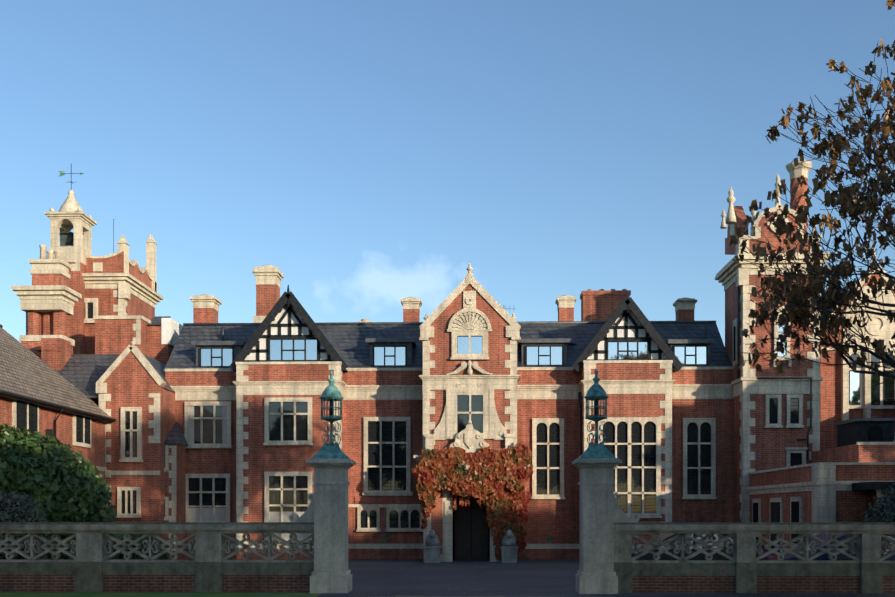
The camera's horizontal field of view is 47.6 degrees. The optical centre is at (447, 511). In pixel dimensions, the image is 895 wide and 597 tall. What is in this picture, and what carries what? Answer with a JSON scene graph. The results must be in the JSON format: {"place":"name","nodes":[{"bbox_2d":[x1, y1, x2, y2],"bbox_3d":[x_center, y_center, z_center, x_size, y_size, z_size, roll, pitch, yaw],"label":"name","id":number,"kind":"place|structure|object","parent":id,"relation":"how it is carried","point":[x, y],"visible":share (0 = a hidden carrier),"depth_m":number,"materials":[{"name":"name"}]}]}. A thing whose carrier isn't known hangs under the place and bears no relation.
{"place":"outdoors","nodes":[
{"label":"outdoors","id":0,"kind":"place"},
{"bbox_2d":[0,559,894,596],"bbox_3d":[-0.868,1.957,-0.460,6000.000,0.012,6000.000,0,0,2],"label":"ground","id":1,"kind":"structure","parent":0,"point":[454,578],"depth_m":27.23,"materials":[{"name":"grey stone"}]},
{"bbox_2d":[0,491,51,558],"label":"grey shrub","id":2,"kind":"object","parent":1,"relation":"on","point":[13,509],"visible":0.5,"depth_m":27.40,"materials":[{"name":"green plant"}]},
{"bbox_2d":[0,423,116,557],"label":"laurel","id":3,"kind":"object","parent":1,"relation":"on","point":[53,478],"visible":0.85,"depth_m":29.66,"materials":[{"name":"green plant"}]},
{"bbox_2d":[39,533,176,559],"bbox_3d":[-9.204,1.187,27.357,3.928,1.511,1.945,0,0,2],"label":"car","id":4,"kind":"object","parent":1,"relation":"on","point":[135,556],"visible":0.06,"depth_m":26.85,"materials":[{"name":"grey metal"}]},
{"bbox_2d":[0,147,894,562],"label":"mansion","id":5,"kind":"structure","parent":1,"relation":"on","point":[138,403],"depth_m":41.09,"materials":[{"name":"brick"}]},
{"bbox_2d":[412,441,533,561],"bbox_3d":[0.966,-0.350,39.141,4.699,4.760,0.770,0,0,2],"label":"creeper","id":6,"kind":"object","parent":5,"relation":"attached to","point":[497,478],"visible":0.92,"depth_m":38.97,"materials":[{"name":"red plant"}]},
{"bbox_2d":[0,368,894,593],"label":"forecourt wall","id":7,"kind":"structure","parent":1,"relation":"on","point":[609,527],"depth_m":24.43,"materials":[{"name":"stone"}]},
{"bbox_2d":[631,534,770,559],"bbox_3d":[6.981,1.259,29.436,4.310,1.392,1.850,0,0,2],"label":"dark car","id":8,"kind":"object","parent":1,"relation":"on","point":[700,556],"visible":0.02,"depth_m":28.54,"materials":[{"name":"metal"}]},
{"bbox_2d":[729,0,894,386],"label":"tree","id":9,"kind":"object","parent":1,"relation":"on","point":[795,311],"visible":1,"depth_m":18.39,"materials":[{"name":"brown plant"}]},
{"bbox_2d":[758,534,894,560],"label":"blue car","id":10,"kind":"object","parent":1,"relation":"on","point":[824,537],"visible":0.04,"depth_m":25.87,"materials":[{"name":"metal"}]},
{"bbox_2d":[862,483,894,521],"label":"bush","id":11,"kind":"object","parent":1,"relation":"on","point":[885,511],"visible":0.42,"depth_m":29.55,"materials":[{"name":"green plant"}]},
{"bbox_2d":[0,0,894,345],"label":"sky","id":12,"kind":"structure","parent":0,"point":[366,152],"materials":[{"name":"blue"}]}
]}

